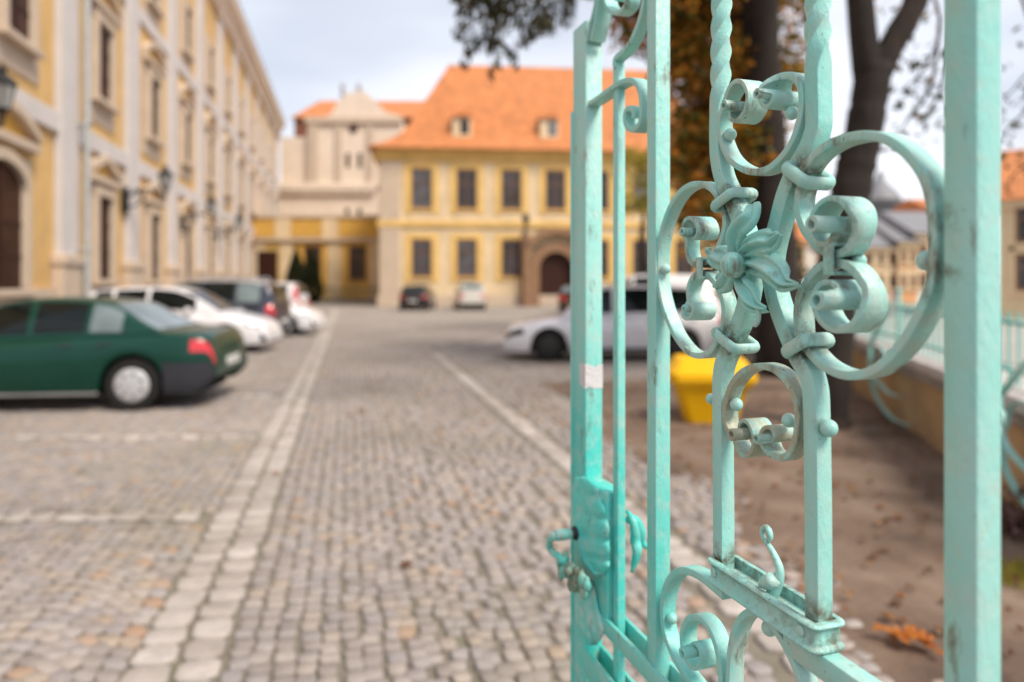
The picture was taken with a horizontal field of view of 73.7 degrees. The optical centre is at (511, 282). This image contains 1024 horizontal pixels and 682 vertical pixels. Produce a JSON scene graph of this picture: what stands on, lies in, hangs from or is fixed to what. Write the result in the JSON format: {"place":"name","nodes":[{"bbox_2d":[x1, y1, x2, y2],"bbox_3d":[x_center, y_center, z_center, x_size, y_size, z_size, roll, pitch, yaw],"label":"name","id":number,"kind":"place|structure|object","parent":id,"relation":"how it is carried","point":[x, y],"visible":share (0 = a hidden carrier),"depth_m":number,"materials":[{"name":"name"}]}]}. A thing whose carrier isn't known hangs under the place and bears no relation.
{"place":"outdoors","nodes":[
{"label":"outdoors","id":0,"kind":"place"},
{"bbox_2d":[279,81,423,213],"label":"baroque church","id":1,"kind":"structure","parent":0,"point":[329,165],"depth_m":78.10,"materials":[{"name":"beige paint"}]},
{"bbox_2d":[0,323,795,681],"bbox_3d":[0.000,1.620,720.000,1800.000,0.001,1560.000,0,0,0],"label":"ground","id":2,"kind":"structure","parent":0,"point":[760,653],"depth_m":3.87,"materials":[{"name":"stone"}]},
{"bbox_2d":[0,0,285,304],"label":"palace","id":3,"kind":"structure","parent":2,"relation":"on","point":[112,98],"depth_m":23.59,"materials":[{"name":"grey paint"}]},
{"bbox_2d":[0,62,17,127],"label":"wall lantern","id":4,"kind":"object","parent":3,"relation":"attached to","point":[8,85],"depth_m":12.42,"materials":[{"name":"glass"}]},
{"bbox_2d":[0,0,44,85],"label":"window","id":5,"kind":"structure","parent":3,"relation":"in","point":[20,51],"depth_m":16.01,"materials":[{"name":"beige paint"}]},
{"bbox_2d":[91,155,122,287],"bbox_3d":[-12.733,-1.680,21.365,0.300,4.660,2.650,0,0,-14],"label":"window","id":6,"kind":"structure","parent":3,"relation":"in","point":[106,179],"depth_m":21.33,"materials":[{"name":"beige paint"}]},
{"bbox_2d":[91,0,122,133],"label":"window","id":7,"kind":"structure","parent":3,"relation":"in","point":[106,15],"depth_m":21.42,"materials":[{"name":"beige paint"}]},
{"bbox_2d":[121,164,173,211],"bbox_3d":[-12.542,-3.275,23.520,1.638,1.719,0.468,0,0,-14],"label":"wall lantern","id":8,"kind":"object","parent":3,"relation":"attached to","point":[165,175],"depth_m":23.46,"materials":[{"name":"black metal"}]},
{"bbox_2d":[141,181,166,285],"bbox_3d":[-14.064,-1.680,26.908,0.300,4.660,2.650,0,0,-14],"label":"window","id":9,"kind":"structure","parent":3,"relation":"in","point":[152,220],"depth_m":26.73,"materials":[{"name":"beige paint"}]},
{"bbox_2d":[141,41,166,163],"bbox_3d":[-14.064,-7.155,26.908,0.300,4.510,2.650,0,0,-14],"label":"window","id":10,"kind":"structure","parent":3,"relation":"in","point":[154,69],"depth_m":26.70,"materials":[{"name":"beige paint"}]},
{"bbox_2d":[143,0,164,31],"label":"window","id":11,"kind":"structure","parent":3,"relation":"in","point":[152,8],"depth_m":26.90,"materials":[{"name":"beige paint"}]},
{"bbox_2d":[178,198,195,282],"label":"window","id":12,"kind":"structure","parent":3,"relation":"in","point":[185,237],"depth_m":32.39,"materials":[{"name":"beige paint"}]},
{"bbox_2d":[178,83,196,182],"bbox_3d":[-15.398,-7.155,32.450,0.300,4.510,2.650,0,0,-14],"label":"window","id":13,"kind":"structure","parent":3,"relation":"in","point":[187,105],"depth_m":32.10,"materials":[{"name":"beige paint"}]},
{"bbox_2d":[179,0,195,73],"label":"window","id":14,"kind":"structure","parent":3,"relation":"in","point":[186,57],"depth_m":31.83,"materials":[{"name":"beige paint"}]},
{"bbox_2d":[179,194,217,229],"bbox_3d":[-14.459,-3.275,31.492,1.638,1.719,0.468,0,0,-14],"label":"wall lantern","id":15,"kind":"object","parent":3,"relation":"attached to","point":[211,202],"depth_m":31.44,"materials":[{"name":"black metal"}]},
{"bbox_2d":[204,31,216,102],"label":"window","id":16,"kind":"structure","parent":3,"relation":"in","point":[209,50],"depth_m":37.19,"materials":[{"name":"beige paint"}]},
{"bbox_2d":[204,212,217,276],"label":"window","id":17,"kind":"structure","parent":3,"relation":"in","point":[209,224],"depth_m":37.95,"materials":[{"name":"beige paint"}]},
{"bbox_2d":[204,113,217,195],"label":"window","id":18,"kind":"structure","parent":3,"relation":"in","point":[210,124],"depth_m":37.66,"materials":[{"name":"beige paint"}]},
{"bbox_2d":[223,220,233,276],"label":"window","id":19,"kind":"structure","parent":3,"relation":"in","point":[227,240],"depth_m":43.14,"materials":[{"name":"beige paint"}]},
{"bbox_2d":[223,134,233,207],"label":"window","id":20,"kind":"structure","parent":3,"relation":"in","point":[228,147],"depth_m":42.95,"materials":[{"name":"beige paint"}]},
{"bbox_2d":[223,64,233,124],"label":"window","id":21,"kind":"structure","parent":3,"relation":"in","point":[227,80],"depth_m":42.74,"materials":[{"name":"beige paint"}]},
{"bbox_2d":[214,212,243,240],"bbox_3d":[-16.423,-3.275,39.660,1.638,1.719,0.468,0,0,-14],"label":"wall lantern","id":22,"kind":"object","parent":3,"relation":"attached to","point":[239,219],"depth_m":39.62,"materials":[{"name":"black metal"}]},
{"bbox_2d":[238,227,245,276],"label":"window","id":23,"kind":"structure","parent":3,"relation":"in","point":[242,234],"depth_m":48.30,"materials":[{"name":"beige paint"}]},
{"bbox_2d":[238,151,245,215],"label":"window","id":24,"kind":"structure","parent":3,"relation":"in","point":[241,155],"depth_m":48.50,"materials":[{"name":"beige paint"}]},
{"bbox_2d":[238,90,245,142],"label":"window","id":25,"kind":"structure","parent":3,"relation":"in","point":[241,103],"depth_m":48.30,"materials":[{"name":"beige paint"}]},
{"bbox_2d":[250,233,255,279],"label":"window","id":26,"kind":"structure","parent":3,"relation":"in","point":[252,235],"depth_m":53.85,"materials":[{"name":"beige paint"}]},
{"bbox_2d":[250,111,255,156],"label":"window","id":27,"kind":"structure","parent":3,"relation":"in","point":[252,120],"depth_m":53.97,"materials":[{"name":"beige paint"}]},
{"bbox_2d":[250,165,256,221],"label":"window","id":28,"kind":"structure","parent":3,"relation":"in","point":[253,175],"depth_m":53.97,"materials":[{"name":"beige paint"}]},
{"bbox_2d":[259,176,264,213],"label":"window","id":29,"kind":"structure","parent":3,"relation":"in","point":[261,179],"depth_m":59.47,"materials":[{"name":"beige paint"}]},
{"bbox_2d":[259,127,264,167],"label":"window","id":30,"kind":"structure","parent":3,"relation":"in","point":[261,136],"depth_m":59.48,"materials":[{"name":"beige paint"}]},
{"bbox_2d":[267,185,271,213],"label":"window","id":31,"kind":"structure","parent":3,"relation":"in","point":[269,193],"depth_m":65.47,"materials":[{"name":"beige paint"}]},
{"bbox_2d":[267,141,271,176],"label":"window","id":32,"kind":"structure","parent":3,"relation":"in","point":[268,146],"depth_m":65.39,"materials":[{"name":"beige paint"}]},
{"bbox_2d":[273,192,276,213],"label":"window","id":33,"kind":"structure","parent":3,"relation":"in","point":[274,193],"depth_m":70.81,"materials":[{"name":"beige paint"}]},
{"bbox_2d":[273,151,276,184],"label":"window","id":34,"kind":"structure","parent":3,"relation":"in","point":[274,156],"depth_m":70.67,"materials":[{"name":"beige paint"}]},
{"bbox_2d":[0,325,322,681],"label":"parking setts","id":35,"kind":"structure","parent":2,"relation":"on","point":[195,475],"depth_m":5.02,"materials":[{"name":"stone"}]},
{"bbox_2d":[0,296,247,410],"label":"saloon car","id":36,"kind":"object","parent":35,"relation":"on","point":[128,354],"visible":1,"depth_m":8.50,"materials":[{"name":"green paint"}]},
{"bbox_2d":[88,286,282,347],"bbox_3d":[-7.736,0.841,16.050,4.262,1.518,2.007,0,0,-3],"label":"hatchback car","id":37,"kind":"object","parent":35,"relation":"on","point":[206,308],"visible":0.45,"depth_m":15.37,"materials":[{"name":"white paint"}]},
{"bbox_2d":[174,277,291,330],"bbox_3d":[-8.494,0.726,18.750,4.462,1.748,2.082,0,0,-2],"label":"people carrier","id":38,"kind":"object","parent":35,"relation":"on","point":[265,298],"visible":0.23,"depth_m":18.09,"materials":[{"name":"black paint"}]},
{"bbox_2d":[176,282,200,289],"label":"side window","id":39,"kind":"structure","parent":38,"relation":"in","point":[196,285],"depth_m":18.06,"materials":[{"name":"grey glass"}]},
{"bbox_2d":[203,282,234,301],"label":"side window","id":40,"kind":"structure","parent":38,"relation":"in","point":[225,290],"depth_m":18.05,"materials":[{"name":"black glass"}]},
{"bbox_2d":[236,282,260,301],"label":"side window","id":41,"kind":"structure","parent":38,"relation":"in","point":[246,292],"depth_m":18.04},
{"bbox_2d":[266,284,287,297],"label":"rear window","id":42,"kind":"structure","parent":38,"relation":"in","point":[277,290],"depth_m":18.76,"materials":[{"name":"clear glass"}]},
{"bbox_2d":[274,282,309,306],"bbox_3d":[-9.244,0.789,23.900,4.012,1.621,1.970,0,0,-2],"label":"hatchback car","id":43,"kind":"object","parent":35,"relation":"on","point":[297,293],"visible":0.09,"depth_m":23.45,"materials":[{"name":"white paint"}]},
{"bbox_2d":[282,300,325,335],"bbox_3d":[-8.076,0.841,21.200,4.262,1.518,2.007,0,0,-2],"label":"hatchback car","id":44,"kind":"object","parent":35,"relation":"on","point":[304,318],"visible":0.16,"depth_m":20.55,"materials":[{"name":"white paint"}]},
{"bbox_2d":[0,309,822,681],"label":"pale kerb setts","id":45,"kind":"structure","parent":2,"relation":"on","point":[204,649],"depth_m":4.38,"materials":[{"name":"stone"}]},
{"bbox_2d":[220,321,1020,681],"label":"road setts","id":46,"kind":"structure","parent":2,"relation":"on","point":[388,345],"depth_m":4.50,"materials":[{"name":"stone"}]},
{"bbox_2d":[76,353,612,566],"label":"road leaves","id":47,"kind":"object","parent":46,"relation":"on","point":[404,563],"visible":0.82,"depth_m":6.53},
{"bbox_2d":[504,285,720,361],"bbox_3d":[2.149,0.821,14.620,4.632,1.558,2.026,0,0,0],"label":"estate car","id":48,"kind":"object","parent":46,"relation":"on","point":[546,338],"visible":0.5,"depth_m":13.78,"materials":[{"name":"white paint"}]},
{"bbox_2d":[625,274,715,293],"bbox_3d":[4.749,0.650,24.500,4.912,1.901,2.202,0,0,2],"label":"van","id":49,"kind":"object","parent":46,"relation":"on","point":[681,280],"visible":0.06,"depth_m":23.74,"materials":[{"name":"white paint"}]},
{"bbox_2d":[712,291,752,331],"bbox_3d":[7.071,0.751,20.500,4.462,1.698,2.082,0,0,4],"label":"people carrier","id":50,"kind":"object","parent":46,"relation":"on","point":[715,295],"visible":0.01,"depth_m":20.19,"materials":[{"name":"silver metal"}]},
{"bbox_2d":[672,0,804,335],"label":"leafy tree","id":51,"kind":"object","parent":2,"relation":"on","point":[707,243],"visible":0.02,"depth_m":18.34,"materials":[{"name":"brown plant"}]},
{"bbox_2d":[736,261,809,363],"bbox_3d":[5.245,0.608,13.253,2.460,2.138,1.805,0,0,0],"label":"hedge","id":52,"kind":"object","parent":2,"relation":"on","point":[749,360],"visible":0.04,"depth_m":13.10,"materials":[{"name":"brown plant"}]},
{"bbox_2d":[546,0,1000,681],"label":"iron gate","id":53,"kind":"structure","parent":2,"relation":"on","point":[958,260],"depth_m":0.81,"materials":[{"name":"metal"}]},
{"bbox_2d":[532,375,1023,681],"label":"bare earth","id":54,"kind":"structure","parent":2,"relation":"on","point":[879,583],"depth_m":4.68,"materials":[{"name":"soil"}]},
{"bbox_2d":[450,0,806,371],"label":"autumn tree","id":55,"kind":"object","parent":54,"relation":"on","point":[757,48],"visible":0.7,"depth_m":11.54,"materials":[{"name":"brown plant"}]},
{"bbox_2d":[670,354,757,423],"bbox_3d":[2.273,1.230,7.900,0.930,0.740,0.840,0,0,6],"label":"grit bin","id":56,"kind":"object","parent":54,"relation":"on","point":[691,379],"visible":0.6,"depth_m":7.60,"materials":[{"name":"yellow plastic"}]},
{"bbox_2d":[499,378,1023,655],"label":"fallen leaves","id":57,"kind":"object","parent":54,"relation":"on","point":[888,615],"visible":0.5,"depth_m":4.62,"materials":[{"name":"plant"}]},
{"bbox_2d":[670,0,1023,429],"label":"forked tree","id":58,"kind":"object","parent":54,"relation":"on","point":[874,62],"visible":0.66,"depth_m":7.47,"materials":[{"name":"brown plant"}]},
{"bbox_2d":[873,623,943,653],"bbox_3d":[1.746,1.531,2.981,0.147,0.065,0.280,0,0,-36],"label":"leaf heap","id":59,"kind":"object","parent":54,"relation":"on","point":[921,636],"visible":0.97,"depth_m":2.97,"materials":[{"name":"orange plant"}]},
{"bbox_2d":[1001,479,1023,539],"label":"dry shrub","id":60,"kind":"object","parent":54,"relation":"on","point":[1013,517],"visible":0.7,"depth_m":4.27,"materials":[{"name":"brown plant"}]},
{"bbox_2d":[1001,551,1023,590],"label":"grass tuft","id":61,"kind":"object","parent":54,"relation":"on","point":[1015,567],"visible":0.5,"depth_m":3.70,"materials":[{"name":"green plant"}]},
{"bbox_2d":[794,220,815,280],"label":"town house","id":62,"kind":"structure","parent":2,"relation":"on","point":[807,257],"depth_m":66.00,"materials":[{"name":"paint"}]},
{"bbox_2d":[797,245,805,265],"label":"window","id":63,"kind":"structure","parent":62,"relation":"in","point":[802,249],"depth_m":65.95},
{"bbox_2d":[852,331,1023,509],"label":"garden wall","id":64,"kind":"structure","parent":2,"relation":"on","point":[917,380],"depth_m":6.92,"materials":[{"name":"concrete"}]},
{"bbox_2d":[856,287,911,425],"bbox_3d":[4.836,0.761,9.331,0.368,1.411,5.541,0,0,16],"label":"fence panel","id":65,"kind":"object","parent":64,"relation":"on","point":[871,349],"visible":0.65,"depth_m":8.24,"materials":[{"name":"teal paint"}]},
{"bbox_2d":[898,301,1023,505],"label":"fence panel","id":66,"kind":"object","parent":64,"relation":"on","point":[1013,379],"visible":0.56,"depth_m":4.58,"materials":[{"name":"teal paint"}]},
{"bbox_2d":[368,65,719,306],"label":"yellow house","id":67,"kind":"structure","parent":0,"point":[473,163],"depth_m":46.33,"materials":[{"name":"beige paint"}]},
{"bbox_2d":[405,233,437,282],"bbox_3d":[-6.053,-1.650,45.779,2.220,3.300,0.140,0,0,-5],"label":"window","id":68,"kind":"structure","parent":67,"relation":"in","point":[421,249],"depth_m":45.82,"materials":[{"name":"paint"}]},
{"bbox_2d":[405,162,438,213],"bbox_3d":[-6.053,-6.325,45.779,2.260,3.450,0.140,0,0,-5],"label":"window","id":69,"kind":"structure","parent":67,"relation":"in","point":[421,179],"depth_m":45.82,"materials":[{"name":"paint"}]},
{"bbox_2d":[450,234,482,282],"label":"window","id":70,"kind":"structure","parent":67,"relation":"in","point":[466,250],"depth_m":46.08,"materials":[{"name":"paint"}]},
{"bbox_2d":[450,163,483,214],"bbox_3d":[-3.048,-6.325,46.042,2.260,3.450,0.140,0,0,-5],"label":"window","id":71,"kind":"structure","parent":67,"relation":"in","point":[466,179],"depth_m":46.08,"materials":[{"name":"paint"}]},
{"bbox_2d":[495,234,520,282],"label":"window","id":72,"kind":"structure","parent":67,"relation":"in","point":[507,246],"depth_m":46.32,"materials":[{"name":"paint"}]},
{"bbox_2d":[495,164,527,214],"bbox_3d":[-0.036,-6.325,46.305,2.260,3.450,0.140,0,0,-5],"label":"window","id":73,"kind":"structure","parent":67,"relation":"in","point":[511,180],"depth_m":46.35,"materials":[{"name":"paint"}]},
{"bbox_2d":[522,213,529,235],"bbox_3d":[0.905,-3.925,45.522,0.540,1.550,0.804,0,0,-5],"label":"wall lantern","id":74,"kind":"object","parent":67,"relation":"attached to","point":[525,216],"depth_m":45.26,"materials":[{"name":"black metal"}]},
{"bbox_2d":[539,164,569,214],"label":"window","id":75,"kind":"structure","parent":67,"relation":"in","point":[554,180],"depth_m":46.60,"materials":[{"name":"paint"}]},
{"bbox_2d":[602,165,612,215],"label":"window","id":76,"kind":"structure","parent":67,"relation":"in","point":[607,181],"depth_m":46.92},
{"bbox_2d":[602,235,612,282],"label":"window","id":77,"kind":"structure","parent":67,"relation":"in","point":[607,240],"depth_m":46.92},
{"bbox_2d":[626,166,646,215],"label":"window","id":78,"kind":"structure","parent":67,"relation":"in","point":[633,185],"depth_m":47.06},
{"bbox_2d":[626,235,646,276],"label":"window","id":79,"kind":"structure","parent":67,"relation":"in","point":[632,254],"depth_m":47.06,"materials":[{"name":"paint"}]},
{"bbox_2d":[670,235,695,274],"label":"window","id":80,"kind":"structure","parent":67,"relation":"in","point":[679,264],"depth_m":47.36,"materials":[{"name":"paint"}]},
{"bbox_2d":[670,171,699,212],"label":"window","id":81,"kind":"structure","parent":67,"relation":"in","point":[672,192],"depth_m":47.30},
{"bbox_2d":[309,303,909,324],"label":"courtyard paving","id":82,"kind":"structure","parent":0,"point":[359,313],"depth_m":35.55,"materials":[{"name":"stone"}]},
{"bbox_2d":[285,247,309,294],"bbox_3d":[-16.596,-0.589,52.502,2.049,4.431,2.053,0,0,0],"label":"conifer","id":83,"kind":"object","parent":82,"relation":"on","point":[295,268],"visible":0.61,"depth_m":52.09,"materials":[{"name":"green plant"}]},
{"bbox_2d":[300,248,323,303],"bbox_3d":[-15.601,-0.541,52.891,2.008,4.323,2.023,0,0,0],"label":"conifer","id":84,"kind":"object","parent":82,"relation":"on","point":[311,269],"visible":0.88,"depth_m":52.48,"materials":[{"name":"green plant"}]},
{"bbox_2d":[253,214,378,298],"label":"garden wing","id":85,"kind":"structure","parent":82,"relation":"on","point":[345,248],"depth_m":55.62,"materials":[{"name":"paint"}]},
{"bbox_2d":[257,251,277,281],"bbox_3d":[-19.939,-0.500,55.640,1.650,4.200,0.120,0,0,0],"label":"door","id":86,"kind":"structure","parent":85,"relation":"in","point":[267,261],"depth_m":55.58,"materials":[{"name":"brown wood"}]},
{"bbox_2d":[298,242,326,284],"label":"window","id":87,"kind":"structure","parent":85,"relation":"in","point":[319,249],"depth_m":55.65,"materials":[{"name":"paint"}]},
{"bbox_2d":[343,242,368,284],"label":"window","id":88,"kind":"structure","parent":85,"relation":"in","point":[355,254],"depth_m":55.66,"materials":[{"name":"paint"}]},
{"bbox_2d":[312,288,378,302],"bbox_3d":[-13.096,1.000,54.100,5.435,1.200,0.240,0,0,0],"label":"iron railing","id":89,"kind":"object","parent":82,"relation":"on","point":[345,300],"visible":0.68,"depth_m":53.98,"materials":[{"name":"metal"}]},
{"bbox_2d":[399,285,435,309],"bbox_3d":[-5.568,0.866,40.594,2.007,1.468,3.762,0,0,2],"label":"hatchback car","id":90,"kind":"object","parent":82,"relation":"on","point":[416,296],"visible":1,"depth_m":38.90,"materials":[{"name":"black paint"}]},
{"bbox_2d":[452,282,485,309],"bbox_3d":[-2.599,0.789,41.094,1.970,1.621,4.012,0,0,-10],"label":"hatchback car","id":91,"kind":"object","parent":82,"relation":"on","point":[469,294],"visible":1,"depth_m":39.25,"materials":[{"name":"beige paint"}]},
{"bbox_2d":[558,285,569,308],"bbox_3d":[4.157,0.855,36.995,2.026,1.491,4.512,0,0,30],"label":"estate car","id":92,"kind":"object","parent":82,"relation":"on","point":[564,297],"visible":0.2,"depth_m":35.34,"materials":[{"name":"red paint"}]},
{"bbox_2d":[608,143,646,273],"bbox_3d":[5.651,-2.204,30.020,2.966,7.829,1.939,0,0,0],"label":"leafy tree","id":93,"kind":"object","parent":82,"relation":"on","point":[641,206],"visible":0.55,"depth_m":29.85,"materials":[{"name":"green plant"}]},
{"bbox_2d":[238,0,1023,219],"label":"sky","id":94,"kind":"structure","parent":0,"point":[396,50],"materials":[{"name":"white"}]},
{"bbox_2d":[809,231,897,304],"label":"town house","id":95,"kind":"structure","parent":0,"point":[881,254],"depth_m":49.95,"materials":[{"name":"grey stone"}]},
{"bbox_2d":[863,252,877,269],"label":"window","id":96,"kind":"structure","parent":95,"relation":"in","point":[868,255],"depth_m":49.95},
{"bbox_2d":[872,252,888,270],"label":"window","id":97,"kind":"structure","parent":95,"relation":"in","point":[880,254],"depth_m":49.94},
{"bbox_2d":[875,270,888,292],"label":"window","id":98,"kind":"structure","parent":95,"relation":"in","point":[880,272],"depth_m":49.94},
{"bbox_2d":[883,270,897,289],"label":"window","id":99,"kind":"structure","parent":95,"relation":"in","point":[893,274],"depth_m":49.95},
{"bbox_2d":[883,252,897,269],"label":"window","id":100,"kind":"structure","parent":95,"relation":"in","point":[893,256],"depth_m":49.95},
{"bbox_2d":[870,169,902,214],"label":"church tower","id":101,"kind":"structure","parent":0,"point":[885,196],"depth_m":94.64,"materials":[{"name":"stone"}]},
{"bbox_2d":[877,212,927,302],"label":"town house","id":102,"kind":"structure","parent":0,"point":[913,224],"depth_m":51.25,"materials":[{"name":"grey stone"}]},
{"bbox_2d":[917,268,925,289],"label":"window","id":103,"kind":"structure","parent":102,"relation":"in","point":[922,273],"depth_m":49.76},
{"bbox_2d":[917,239,927,252],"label":"window","id":104,"kind":"structure","parent":102,"relation":"in","point":[924,244],"depth_m":49.76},
{"bbox_2d":[890,199,925,211],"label":"town house","id":105,"kind":"structure","parent":0,"point":[912,205],"depth_m":65.29,"materials":[{"name":"orange tile"}]},
{"bbox_2d":[857,305,1023,376],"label":"street","id":106,"kind":"structure","parent":0,"point":[1004,342],"depth_m":20.83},
{"bbox_2d":[876,219,924,304],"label":"town house","id":107,"kind":"structure","parent":106,"relation":"on","point":[908,271],"depth_m":49.66,"materials":[{"name":"paint"}]},
{"bbox_2d":[898,270,910,292],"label":"window","id":108,"kind":"structure","parent":107,"relation":"in","point":[902,274],"depth_m":49.64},
{"bbox_2d":[898,246,910,267],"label":"window","id":109,"kind":"structure","parent":107,"relation":"in","point":[902,250],"depth_m":49.64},
{"bbox_2d":[906,270,918,292],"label":"window","id":110,"kind":"structure","parent":107,"relation":"in","point":[914,273],"depth_m":49.64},
{"bbox_2d":[906,246,918,267],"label":"window","id":111,"kind":"structure","parent":107,"relation":"in","point":[914,249],"depth_m":49.64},
{"bbox_2d":[1001,149,1023,318],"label":"town house","id":112,"kind":"structure","parent":0,"point":[1012,254],"depth_m":30.70,"materials":[{"name":"paint"}]},
{"bbox_2d":[1009,246,1023,298],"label":"window","id":113,"kind":"structure","parent":112,"relation":"in","point":[1016,253],"depth_m":30.55,"materials":[{"name":"paint"}]},
{"bbox_2d":[1009,207,1023,245],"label":"window","id":114,"kind":"structure","parent":112,"relation":"in","point":[1016,215],"depth_m":30.55,"materials":[{"name":"paint"}]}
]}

